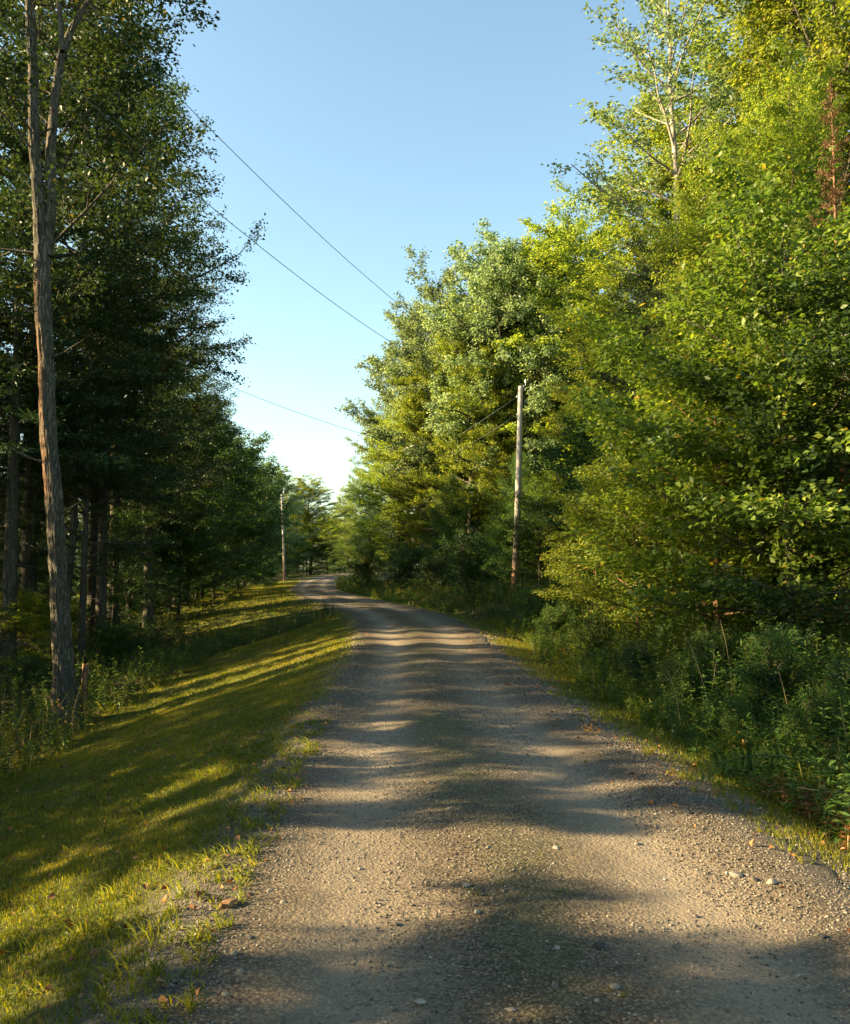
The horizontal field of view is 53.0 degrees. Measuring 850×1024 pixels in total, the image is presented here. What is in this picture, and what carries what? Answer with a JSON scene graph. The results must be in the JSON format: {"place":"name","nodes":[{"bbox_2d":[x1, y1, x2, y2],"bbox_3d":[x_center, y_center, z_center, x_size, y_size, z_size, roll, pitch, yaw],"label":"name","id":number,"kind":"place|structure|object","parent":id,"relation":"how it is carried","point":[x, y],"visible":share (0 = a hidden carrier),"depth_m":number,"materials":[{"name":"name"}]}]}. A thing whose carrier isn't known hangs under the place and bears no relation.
{"place":"outdoors","nodes":[
{"label":"outdoors","id":0,"kind":"place"},
{"bbox_2d":[0,0,848,566],"label":"sky","id":1,"kind":"structure","parent":0,"point":[386,126],"materials":[{"name":"blue"}]},
{"bbox_2d":[0,566,849,1023],"bbox_3d":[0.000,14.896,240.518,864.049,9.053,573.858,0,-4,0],"label":"ground","id":2,"kind":"structure","parent":0,"point":[64,970],"depth_m":6.87,"materials":[{"name":"green plant"}]},
{"bbox_2d":[0,343,43,638],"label":"spruce tree","id":3,"kind":"object","parent":2,"relation":"on","point":[3,534],"visible":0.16,"depth_m":25.71,"materials":[{"name":"plant"}]},
{"bbox_2d":[0,586,51,672],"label":"broadleaf tree","id":4,"kind":"object","parent":2,"relation":"on","point":[21,606],"visible":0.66,"depth_m":24.08,"materials":[{"name":"green plant"}]},
{"bbox_2d":[1,406,51,636],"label":"spruce tree","id":5,"kind":"object","parent":2,"relation":"on","point":[43,574],"visible":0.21,"depth_m":27.09,"materials":[{"name":"plant"}]},
{"bbox_2d":[4,654,49,691],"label":"bush","id":6,"kind":"object","parent":2,"relation":"on","point":[28,665],"visible":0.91,"depth_m":20.68,"materials":[{"name":"green plant"}]},
{"bbox_2d":[0,238,110,603],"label":"broadleaf tree","id":7,"kind":"object","parent":2,"relation":"on","point":[7,360],"visible":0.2,"depth_m":25.72,"materials":[{"name":"green plant"}]},
{"bbox_2d":[0,51,143,688],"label":"spruce tree","id":8,"kind":"object","parent":2,"relation":"on","point":[13,464],"visible":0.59,"depth_m":24.03,"materials":[{"name":"green plant"}]},
{"bbox_2d":[0,245,161,587],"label":"broadleaf tree","id":9,"kind":"object","parent":2,"relation":"on","point":[3,496],"visible":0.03,"depth_m":29.31,"materials":[{"name":"green plant"}]},
{"bbox_2d":[0,593,179,719],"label":"ground cover","id":10,"kind":"object","parent":2,"relation":"on","point":[124,619],"visible":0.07,"depth_m":24.39,"materials":[{"name":"green plant"}]},
{"bbox_2d":[0,274,189,669],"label":"broadleaf tree","id":11,"kind":"object","parent":2,"relation":"on","point":[84,572],"visible":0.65,"depth_m":25.77,"materials":[{"name":"green plant"}]},
{"bbox_2d":[0,0,198,662],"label":"broadleaf tree","id":12,"kind":"object","parent":2,"relation":"on","point":[28,578],"visible":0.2,"depth_m":26.70,"materials":[{"name":"green plant"}]},
{"bbox_2d":[19,184,186,646],"bbox_3d":[-11.627,-3.548,30.323,6.667,17.120,6.423,2,-4,-32],"label":"spruce tree","id":13,"kind":"object","parent":2,"relation":"on","point":[100,610],"visible":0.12,"depth_m":29.89,"materials":[{"name":"green plant"}]},
{"bbox_2d":[6,207,199,643],"bbox_3d":[-11.852,-2.786,31.326,6.727,15.780,7.488,3,-5,-42],"label":"broadleaf tree","id":14,"kind":"object","parent":2,"relation":"on","point":[91,580],"visible":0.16,"depth_m":30.87,"materials":[{"name":"green plant"}]},
{"bbox_2d":[0,0,211,608],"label":"broadleaf tree","id":15,"kind":"object","parent":2,"relation":"on","point":[166,297],"visible":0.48,"depth_m":25.51,"materials":[{"name":"green plant"}]},
{"bbox_2d":[0,0,220,726],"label":"maple tree","id":16,"kind":"object","parent":2,"relation":"on","point":[44,242],"visible":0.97,"depth_m":17.60,"materials":[{"name":"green plant"}]},
{"bbox_2d":[20,334,206,615],"bbox_3d":[-12.313,-1.678,34.097,7.184,13.907,6.592,-2,-4,24],"label":"broadleaf tree","id":17,"kind":"object","parent":2,"relation":"on","point":[187,456],"visible":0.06,"depth_m":34.19,"materials":[{"name":"green plant"}]},
{"bbox_2d":[78,616,154,672],"bbox_3d":[-8.981,4.013,24.795,2.108,2.049,1.967,2,-4,-24],"label":"bush","id":18,"kind":"object","parent":2,"relation":"on","point":[109,639],"visible":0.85,"depth_m":24.67,"materials":[{"name":"green plant"}]},
{"bbox_2d":[0,615,242,782],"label":"undergrowth","id":19,"kind":"object","parent":2,"relation":"on","point":[106,673],"visible":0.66,"depth_m":19.83,"materials":[{"name":"green plant"}]},
{"bbox_2d":[67,499,176,639],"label":"broadleaf tree","id":20,"kind":"object","parent":2,"relation":"on","point":[116,582],"visible":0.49,"depth_m":32.82,"materials":[{"name":"green plant"}]},
{"bbox_2d":[0,62,267,635],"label":"broadleaf tree","id":21,"kind":"object","parent":2,"relation":"on","point":[202,359],"visible":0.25,"depth_m":34.17,"materials":[{"name":"green plant"}]},
{"bbox_2d":[78,293,209,623],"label":"spruce tree","id":22,"kind":"object","parent":2,"relation":"on","point":[160,586],"visible":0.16,"depth_m":39.46,"materials":[{"name":"green plant"}]},
{"bbox_2d":[54,198,237,618],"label":"broadleaf tree","id":23,"kind":"object","parent":2,"relation":"on","point":[198,379],"visible":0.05,"depth_m":43.00,"materials":[{"name":"green plant"}]},
{"bbox_2d":[43,579,273,641],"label":"undergrowth","id":24,"kind":"object","parent":2,"relation":"on","point":[159,620],"visible":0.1,"depth_m":35.45,"materials":[{"name":"green plant"}]},
{"bbox_2d":[90,299,232,630],"bbox_3d":[-11.835,-1.916,37.266,6.790,14.666,6.928,0,-4,0],"label":"broadleaf tree","id":25,"kind":"object","parent":2,"relation":"on","point":[148,612],"visible":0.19,"depth_m":37.15,"materials":[{"name":"green plant"}]},
{"bbox_2d":[121,510,220,619],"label":"broadleaf tree","id":26,"kind":"object","parent":2,"relation":"on","point":[169,601],"visible":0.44,"depth_m":40.56,"materials":[{"name":"green plant"}]},
{"bbox_2d":[20,595,338,685],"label":"undergrowth","id":27,"kind":"object","parent":2,"relation":"on","point":[301,623],"visible":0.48,"depth_m":29.61,"materials":[{"name":"green plant"}]},
{"bbox_2d":[119,390,246,608],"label":"broadleaf tree","id":28,"kind":"object","parent":2,"relation":"on","point":[226,445],"visible":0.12,"depth_m":51.00,"materials":[{"name":"green plant"}]},
{"bbox_2d":[122,486,257,622],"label":"broadleaf tree","id":29,"kind":"object","parent":2,"relation":"on","point":[207,525],"visible":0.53,"depth_m":41.45,"materials":[{"name":"green plant"}]},
{"bbox_2d":[151,336,246,606],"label":"broadleaf tree","id":30,"kind":"object","parent":2,"relation":"on","point":[226,464],"visible":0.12,"depth_m":50.26,"materials":[{"name":"green plant"}]},
{"bbox_2d":[141,392,271,598],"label":"broadleaf tree","id":31,"kind":"object","parent":2,"relation":"on","point":[251,468],"visible":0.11,"depth_m":57.80,"materials":[{"name":"green plant"}]},
{"bbox_2d":[188,494,278,599],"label":"broadleaf tree","id":32,"kind":"object","parent":2,"relation":"on","point":[240,529],"visible":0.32,"depth_m":54.86,"materials":[{"name":"green plant"}]},
{"bbox_2d":[199,422,293,593],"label":"broadleaf tree","id":33,"kind":"object","parent":2,"relation":"on","point":[259,441],"visible":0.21,"depth_m":66.35,"materials":[{"name":"green plant"}]},
{"bbox_2d":[208,494,284,590],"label":"broadleaf tree","id":34,"kind":"object","parent":2,"relation":"on","point":[272,526],"visible":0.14,"depth_m":67.50,"materials":[{"name":"green plant"}]},
{"bbox_2d":[224,452,297,585],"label":"broadleaf tree","id":35,"kind":"object","parent":2,"relation":"on","point":[276,485],"visible":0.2,"depth_m":79.97,"materials":[{"name":"green plant"}]},
{"bbox_2d":[260,461,308,577],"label":"broadleaf tree","id":36,"kind":"object","parent":2,"relation":"on","point":[287,537],"visible":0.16,"depth_m":118.78,"materials":[{"name":"green plant"}]},
{"bbox_2d":[270,529,313,578],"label":"broadleaf tree","id":37,"kind":"object","parent":2,"relation":"on","point":[298,561],"visible":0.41,"depth_m":124.22,"materials":[{"name":"green plant"}]},
{"bbox_2d":[289,473,353,574],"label":"broadleaf tree","id":38,"kind":"object","parent":2,"relation":"on","point":[311,491],"visible":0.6,"depth_m":149.68,"materials":[{"name":"green plant"}]},
{"bbox_2d":[317,498,365,572],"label":"broadleaf tree","id":39,"kind":"object","parent":2,"relation":"on","point":[348,519],"visible":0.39,"depth_m":174.00,"materials":[{"name":"green plant"}]},
{"bbox_2d":[336,468,373,564],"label":"broadleaf tree","id":40,"kind":"object","parent":2,"relation":"on","point":[356,481],"visible":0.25,"depth_m":189.00,"materials":[{"name":"green plant"}]},
{"bbox_2d":[346,543,382,591],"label":"bush","id":41,"kind":"object","parent":2,"relation":"on","point":[365,567],"visible":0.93,"depth_m":61.63,"materials":[{"name":"green plant"}]},
{"bbox_2d":[347,397,426,574],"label":"broadleaf tree","id":42,"kind":"object","parent":2,"relation":"on","point":[370,517],"visible":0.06,"depth_m":76.05,"materials":[{"name":"green plant"}]},
{"bbox_2d":[343,410,431,579],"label":"broadleaf tree","id":43,"kind":"object","parent":2,"relation":"on","point":[369,479],"visible":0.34,"depth_m":65.51,"materials":[{"name":"green plant"}]},
{"bbox_2d":[334,336,443,568],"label":"broadleaf tree","id":44,"kind":"object","parent":2,"relation":"on","point":[369,414],"visible":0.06,"depth_m":71.97,"materials":[{"name":"green plant"}]},
{"bbox_2d":[378,540,431,593],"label":"bush","id":45,"kind":"object","parent":2,"relation":"on","point":[404,561],"visible":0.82,"depth_m":51.63,"materials":[{"name":"green plant"}]},
{"bbox_2d":[343,345,500,577],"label":"broadleaf tree","id":46,"kind":"object","parent":2,"relation":"on","point":[417,418],"visible":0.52,"depth_m":59.44,"materials":[{"name":"green plant"}]},
{"bbox_2d":[362,287,484,577],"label":"broadleaf tree","id":47,"kind":"object","parent":2,"relation":"on","point":[409,337],"visible":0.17,"depth_m":64.91,"materials":[{"name":"green plant"}]},
{"bbox_2d":[334,571,522,611],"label":"undergrowth","id":48,"kind":"object","parent":2,"relation":"on","point":[382,592],"visible":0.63,"depth_m":45.70,"materials":[{"name":"green plant"}]},
{"bbox_2d":[411,552,452,592],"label":"bush","id":49,"kind":"object","parent":2,"relation":"on","point":[431,567],"visible":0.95,"depth_m":46.70,"materials":[{"name":"green plant"}]},
{"bbox_2d":[353,244,542,569],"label":"broadleaf tree","id":50,"kind":"object","parent":2,"relation":"on","point":[430,292],"visible":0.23,"depth_m":59.20,"materials":[{"name":"green plant"}]},
{"bbox_2d":[414,474,490,584],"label":"pine tree","id":51,"kind":"object","parent":2,"relation":"on","point":[455,504],"visible":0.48,"depth_m":52.79,"materials":[{"name":"green plant"}]},
{"bbox_2d":[404,299,533,577],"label":"broadleaf tree","id":52,"kind":"object","parent":2,"relation":"on","point":[444,345],"visible":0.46,"depth_m":54.95,"materials":[{"name":"green plant"}]},
{"bbox_2d":[436,522,509,602],"bbox_3d":[1.875,2.476,37.958,2.980,4.114,2.860,-3,-5,42],"label":"bush","id":53,"kind":"object","parent":2,"relation":"on","point":[473,549],"visible":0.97,"depth_m":37.74,"materials":[{"name":"green plant"}]},
{"bbox_2d":[418,216,596,510],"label":"broadleaf tree","id":54,"kind":"object","parent":2,"relation":"on","point":[490,282],"visible":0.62,"depth_m":54.32,"materials":[{"name":"green plant"}]},
{"bbox_2d":[457,355,559,579],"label":"broadleaf tree","id":55,"kind":"object","parent":2,"relation":"on","point":[485,469],"visible":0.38,"depth_m":54.20,"materials":[{"name":"green plant"}]},
{"bbox_2d":[473,451,565,582],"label":"pine tree","id":56,"kind":"object","parent":2,"relation":"on","point":[494,541],"visible":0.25,"depth_m":50.30,"materials":[{"name":"green plant"}]},
{"bbox_2d":[488,519,552,587],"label":"broadleaf tree","id":57,"kind":"object","parent":2,"relation":"on","point":[505,556],"visible":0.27,"depth_m":49.44,"materials":[{"name":"green plant"}]},
{"bbox_2d":[511,379,549,586],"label":"utility pole","id":58,"kind":"object","parent":2,"relation":"on","point":[518,486],"visible":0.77,"depth_m":46.14,"materials":[{"name":"grey wood"}]},
{"bbox_2d":[456,236,609,577],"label":"broadleaf tree","id":59,"kind":"object","parent":2,"relation":"on","point":[517,324],"visible":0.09,"depth_m":54.80,"materials":[{"name":"green plant"}]},
{"bbox_2d":[508,584,561,634],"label":"bush","id":60,"kind":"object","parent":2,"relation":"on","point":[536,606],"visible":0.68,"depth_m":23.79,"materials":[{"name":"green plant"}]},
{"bbox_2d":[488,493,582,588],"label":"broadleaf tree","id":61,"kind":"object","parent":2,"relation":"on","point":[543,505],"visible":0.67,"depth_m":43.91,"materials":[{"name":"green plant"}]},
{"bbox_2d":[499,454,601,579],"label":"broadleaf tree","id":62,"kind":"object","parent":2,"relation":"on","point":[544,487],"visible":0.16,"depth_m":47.62,"materials":[{"name":"green plant"}]},
{"bbox_2d":[531,600,577,648],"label":"bush","id":63,"kind":"object","parent":2,"relation":"on","point":[553,619],"visible":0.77,"depth_m":19.77,"materials":[{"name":"green plant"}]},
{"bbox_2d":[481,174,639,548],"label":"broadleaf tree","id":64,"kind":"object","parent":2,"relation":"on","point":[562,238],"visible":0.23,"depth_m":53.49,"materials":[{"name":"green plant"}]},
{"bbox_2d":[526,410,636,600],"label":"broadleaf tree","id":65,"kind":"object","parent":2,"relation":"on","point":[574,454],"visible":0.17,"depth_m":30.83,"materials":[{"name":"green plant"}]},
{"bbox_2d":[531,493,640,613],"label":"broadleaf tree","id":66,"kind":"object","parent":2,"relation":"on","point":[563,553],"visible":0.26,"depth_m":22.65,"materials":[{"name":"green plant"}]},
{"bbox_2d":[537,278,649,535],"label":"broadleaf tree","id":67,"kind":"object","parent":2,"relation":"on","point":[564,396],"visible":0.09,"depth_m":44.14,"materials":[{"name":"green plant"}]},
{"bbox_2d":[568,605,620,668],"bbox_3d":[3.149,2.381,15.383,1.016,1.375,1.088,-2,-4,28],"label":"bush","id":68,"kind":"object","parent":2,"relation":"on","point":[602,629],"visible":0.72,"depth_m":15.29,"materials":[{"name":"green plant"}]},
{"bbox_2d":[384,572,849,663],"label":"ground cover","id":69,"kind":"object","parent":2,"relation":"on","point":[537,586],"visible":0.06,"depth_m":42.46,"materials":[{"name":"green plant"}]},
{"bbox_2d":[546,417,698,610],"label":"broadleaf tree","id":70,"kind":"object","parent":2,"relation":"on","point":[574,479],"visible":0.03,"depth_m":24.22,"materials":[{"name":"green plant"}]},
{"bbox_2d":[521,116,731,516],"bbox_3d":[9.581,-6.226,35.632,10.986,19.722,9.908,-2,-4,32],"label":"broadleaf tree","id":71,"kind":"object","parent":2,"relation":"on","point":[596,305],"visible":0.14,"depth_m":35.35,"materials":[{"name":"green plant"}]},
{"bbox_2d":[607,636,661,692],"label":"bush","id":72,"kind":"object","parent":2,"relation":"on","point":[631,648],"visible":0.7,"depth_m":12.31,"materials":[{"name":"green plant"}]},
{"bbox_2d":[437,571,849,856],"bbox_3d":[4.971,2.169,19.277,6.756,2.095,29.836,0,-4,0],"label":"undergrowth","id":73,"kind":"object","parent":2,"relation":"on","point":[838,743],"visible":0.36,"depth_m":9.43,"materials":[{"name":"green plant"}]},
{"bbox_2d":[539,441,753,646],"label":"broadleaf tree","id":74,"kind":"object","parent":2,"relation":"on","point":[587,518],"visible":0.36,"depth_m":17.30,"materials":[{"name":"green plant"}]},
{"bbox_2d":[577,205,718,546],"bbox_3d":[6.522,-2.736,24.318,4.296,11.612,4.264,2,-4,-28],"label":"broadleaf tree","id":75,"kind":"object","parent":2,"relation":"on","point":[640,279],"visible":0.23,"depth_m":24.31,"materials":[{"name":"green plant"}]},
{"bbox_2d":[541,0,788,583],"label":"broadleaf tree","id":76,"kind":"object","parent":2,"relation":"on","point":[633,48],"visible":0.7,"depth_m":29.91,"materials":[{"name":"green plant"}]},
{"bbox_2d":[561,370,798,621],"bbox_3d":[5.807,-0.387,20.069,5.933,6.722,6.488,-3,-5,41],"label":"broadleaf tree","id":77,"kind":"object","parent":2,"relation":"on","point":[621,533],"visible":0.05,"depth_m":19.96,"materials":[{"name":"green plant"}]},
{"bbox_2d":[654,649,710,718],"bbox_3d":[3.141,2.164,10.381,0.727,1.020,0.678,1,-4,-12],"label":"bush","id":78,"kind":"object","parent":2,"relation":"on","point":[677,680],"visible":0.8,"depth_m":10.33,"materials":[{"name":"green plant"}]},
{"bbox_2d":[552,292,849,642],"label":"broadleaf tree","id":79,"kind":"object","parent":2,"relation":"on","point":[625,556],"visible":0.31,"depth_m":14.54,"materials":[{"name":"green plant"}]},
{"bbox_2d":[558,139,849,647],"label":"broadleaf tree","id":80,"kind":"object","parent":2,"relation":"on","point":[673,448],"visible":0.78,"depth_m":12.59,"materials":[{"name":"green plant"}]},
{"bbox_2d":[570,0,848,584],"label":"broadleaf tree","id":81,"kind":"object","parent":2,"relation":"on","point":[724,53],"visible":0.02,"depth_m":36.14,"materials":[{"name":"green plant"}]},
{"bbox_2d":[678,621,751,700],"bbox_3d":[3.843,2.088,11.382,1.070,1.317,1.147,-3,-5,38],"label":"bush","id":82,"kind":"object","parent":2,"relation":"on","point":[729,643],"visible":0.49,"depth_m":11.31,"materials":[{"name":"green plant"}]},
{"bbox_2d":[636,92,802,525],"bbox_3d":[8.203,-4.101,23.139,4.795,14.000,5.318,0,-4,1],"label":"broadleaf tree","id":83,"kind":"object","parent":2,"relation":"on","point":[684,207],"visible":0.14,"depth_m":23.00,"materials":[{"name":"green plant"}]},
{"bbox_2d":[716,689,754,746],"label":"bush","id":84,"kind":"object","parent":2,"relation":"on","point":[727,710],"visible":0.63,"depth_m":8.46,"materials":[{"name":"green plant"}]},
{"bbox_2d":[645,0,849,358],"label":"broadleaf tree","id":85,"kind":"object","parent":2,"relation":"on","point":[774,15],"visible":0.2,"depth_m":27.03,"materials":[{"name":"green plant"}]},
{"bbox_2d":[649,246,849,632],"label":"broadleaf tree","id":86,"kind":"object","parent":2,"relation":"on","point":[777,602],"visible":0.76,"depth_m":11.71,"materials":[{"name":"green plant"}]},
{"bbox_2d":[667,423,835,627],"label":"broadleaf tree","id":87,"kind":"object","parent":2,"relation":"on","point":[774,579],"visible":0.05,"depth_m":17.37,"materials":[{"name":"green plant"}]},
{"bbox_2d":[664,0,849,275],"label":"broadleaf tree","id":88,"kind":"object","parent":2,"relation":"on","point":[743,27],"visible":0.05,"depth_m":31.82,"materials":[{"name":"green plant"}]},
{"bbox_2d":[670,31,849,600],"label":"broadleaf tree","id":89,"kind":"object","parent":2,"relation":"on","point":[777,133],"visible":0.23,"depth_m":19.87,"materials":[{"name":"green plant"}]},
{"bbox_2d":[699,744,824,784],"bbox_3d":[2.549,1.965,6.258,1.312,0.554,0.070,2,-4,-22],"label":"arching plant","id":90,"kind":"object","parent":2,"relation":"on","point":[756,761],"visible":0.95,"depth_m":6.16,"materials":[{"name":"green plant"}]},
{"bbox_2d":[718,618,828,738],"bbox_3d":[3.798,1.907,9.389,1.208,1.527,1.128,4,-5,-44],"label":"bush","id":91,"kind":"object","parent":2,"relation":"on","point":[763,664],"visible":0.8,"depth_m":9.29,"materials":[{"name":"green plant"}]},
{"bbox_2d":[759,618,830,687],"bbox_3d":[4.681,1.891,10.890,0.943,1.084,0.905,1,-4,-15],"label":"bush","id":92,"kind":"object","parent":2,"relation":"on","point":[807,636],"visible":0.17,"depth_m":10.79,"materials":[{"name":"green plant"}]},
{"bbox_2d":[743,773,849,851],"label":"undergrowth","id":93,"kind":"object","parent":2,"relation":"on","point":[806,811],"visible":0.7,"depth_m":5.77,"materials":[{"name":"green plant"}]},
{"bbox_2d":[762,78,849,646],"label":"dead spruce tree","id":94,"kind":"object","parent":2,"relation":"on","point":[833,191],"visible":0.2,"depth_m":14.38,"materials":[{"name":"brown plant"}]},
{"bbox_2d":[779,672,849,780],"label":"bush","id":95,"kind":"object","parent":2,"relation":"on","point":[829,723],"visible":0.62,"depth_m":7.44,"materials":[{"name":"green plant"}]},
{"bbox_2d":[813,650,849,713],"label":"bush","id":96,"kind":"object","parent":2,"relation":"on","point":[836,678],"visible":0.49,"depth_m":8.86,"materials":[{"name":"green plant"}]},
{"bbox_2d":[0,620,849,1018],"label":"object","id":97,"kind":"object","parent":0,"point":[144,886],"visible":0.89,"depth_m":7.08,"materials":[{"name":"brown plant"}]},
{"bbox_2d":[89,572,849,1023],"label":"road","id":98,"kind":"structure","parent":0,"point":[398,632],"depth_m":4.27,"materials":[{"name":"grey gravel"}]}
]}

